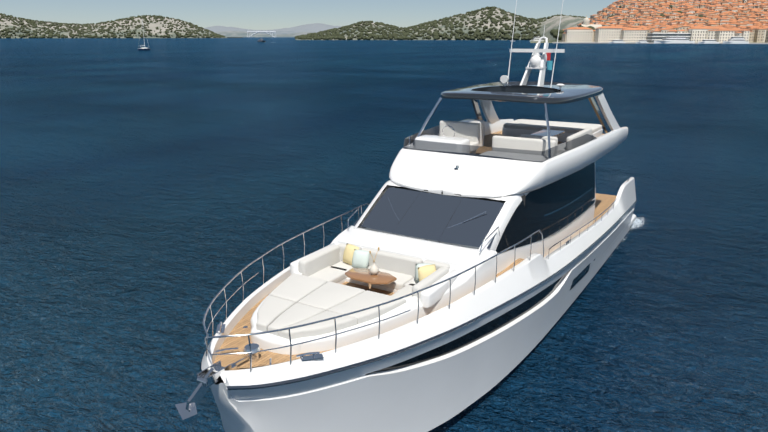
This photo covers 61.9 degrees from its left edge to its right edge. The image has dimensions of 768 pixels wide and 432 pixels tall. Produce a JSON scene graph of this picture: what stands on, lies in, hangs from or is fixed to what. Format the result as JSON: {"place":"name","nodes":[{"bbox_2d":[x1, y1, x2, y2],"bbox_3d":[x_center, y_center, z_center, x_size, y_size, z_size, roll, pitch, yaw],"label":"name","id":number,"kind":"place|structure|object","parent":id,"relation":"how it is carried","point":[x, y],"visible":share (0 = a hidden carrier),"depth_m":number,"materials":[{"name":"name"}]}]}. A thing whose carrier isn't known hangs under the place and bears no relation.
{"place":"outdoors","nodes":[
{"label":"outdoors","id":0,"kind":"place"},
{"bbox_2d":[0,15,239,37],"bbox_3d":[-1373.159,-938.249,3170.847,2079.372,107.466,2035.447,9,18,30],"label":"hill","id":1,"kind":"structure","parent":0,"point":[152,26],"depth_m":2536.49,"materials":[{"name":"green plant"}]},
{"bbox_2d":[0,13,224,37],"bbox_3d":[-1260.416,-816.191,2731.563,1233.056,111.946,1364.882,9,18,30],"label":"trees","id":2,"kind":"object","parent":1,"relation":"on","point":[102,30],"visible":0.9,"depth_m":2550.49,"materials":[{"name":"green plant"}]},
{"bbox_2d":[214,31,313,36],"bbox_3d":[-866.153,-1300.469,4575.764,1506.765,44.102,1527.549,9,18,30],"label":"mountains","id":3,"kind":"structure","parent":0,"point":[233,34],"depth_m":4148.72,"materials":[{"name":"grey stone"}]},
{"bbox_2d":[204,23,341,33],"bbox_3d":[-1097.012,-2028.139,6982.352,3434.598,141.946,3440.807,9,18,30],"label":"mountains","id":4,"kind":"structure","parent":0,"point":[316,27],"depth_m":6156.70,"materials":[{"name":"grey stone"}]},
{"bbox_2d":[0,0,617,29],"label":"sky","id":5,"kind":"structure","parent":0,"point":[243,14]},
{"bbox_2d":[0,37,767,431],"bbox_3d":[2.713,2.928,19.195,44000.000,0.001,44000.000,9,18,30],"label":"sea","id":6,"kind":"structure","parent":0,"point":[158,197],"depth_m":31.25,"materials":[{"name":"liquid"}]},
{"bbox_2d":[138,20,149,50],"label":"sailboat","id":7,"kind":"object","parent":6,"relation":"on","point":[145,48],"visible":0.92,"depth_m":371.34,"materials":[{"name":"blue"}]},
{"bbox_2d":[247,31,275,36],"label":"bridge","id":8,"kind":"structure","parent":6,"relation":"in","point":[261,31],"depth_m":3872.32,"materials":[{"name":"grey concrete"}]},
{"bbox_2d":[175,0,636,431],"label":"yacht","id":9,"kind":"object","parent":6,"relation":"on","point":[451,273],"visible":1,"depth_m":14.16,"materials":[{"name":"white plastic"}]},
{"bbox_2d":[630,217,645,229],"bbox_3d":[11.127,0.308,28.465,3.150,0.001,6.000,9,18,30],"label":"wake foam","id":10,"kind":"object","parent":6,"relation":"on","point":[637,224],"depth_m":28.38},
{"bbox_2d":[530,33,748,43],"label":"moored boats","id":11,"kind":"object","parent":6,"relation":"on","point":[684,40],"visible":0.88,"depth_m":676.48,"materials":[{"name":"white"}]},
{"bbox_2d":[296,8,583,39],"bbox_3d":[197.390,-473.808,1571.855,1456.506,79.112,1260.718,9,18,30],"label":"hill","id":12,"kind":"structure","parent":0,"point":[554,22],"depth_m":1344.87,"materials":[{"name":"green plant"}]},
{"bbox_2d":[295,6,585,39],"bbox_3d":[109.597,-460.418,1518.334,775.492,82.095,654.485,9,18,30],"label":"trees","id":13,"kind":"object","parent":12,"relation":"on","point":[446,22],"visible":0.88,"depth_m":1374.75,"materials":[{"name":"green plant"}]},
{"bbox_2d":[530,39,764,42],"bbox_3d":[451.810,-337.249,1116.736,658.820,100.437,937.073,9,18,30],"label":"rocks","id":14,"kind":"object","parent":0,"point":[550,41],"visible":0.04,"depth_m":850.00,"materials":[{"name":"grey stone"}]},
{"bbox_2d":[579,15,601,28],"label":"town cathedral","id":15,"kind":"structure","parent":14,"relation":"on","point":[586,21],"depth_m":794.20,"materials":[{"name":"white stone"}]},
{"bbox_2d":[550,0,724,41],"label":"town trees","id":16,"kind":"object","parent":14,"relation":"on","point":[554,33],"visible":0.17,"depth_m":852.86,"materials":[{"name":"green plant"}]},
{"bbox_2d":[562,0,767,41],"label":"town windows","id":17,"kind":"structure","parent":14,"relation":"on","point":[661,28],"depth_m":733.46,"materials":[{"name":"grey glass"}]},
{"bbox_2d":[552,42,767,43],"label":"quay","id":18,"kind":"structure","parent":0,"point":[635,42],"depth_m":706.90,"materials":[{"name":"grey concrete"}]},
{"bbox_2d":[647,34,690,41],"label":"modern glass","id":19,"kind":"object","parent":18,"relation":"on","point":[664,37],"visible":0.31,"depth_m":701.37,"materials":[{"name":"grey glass"}]},
{"bbox_2d":[560,0,767,42],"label":"town houses","id":20,"kind":"structure","parent":0,"point":[607,38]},
{"bbox_2d":[563,0,767,32],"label":"town roofs","id":21,"kind":"structure","parent":20,"relation":"attached to","point":[725,27],"depth_m":826.47,"materials":[{"name":"orange tile"}]},
{"bbox_2d":[646,33,690,39],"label":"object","id":22,"kind":"object","parent":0,"point":[664,36],"visible":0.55,"depth_m":700.51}
]}

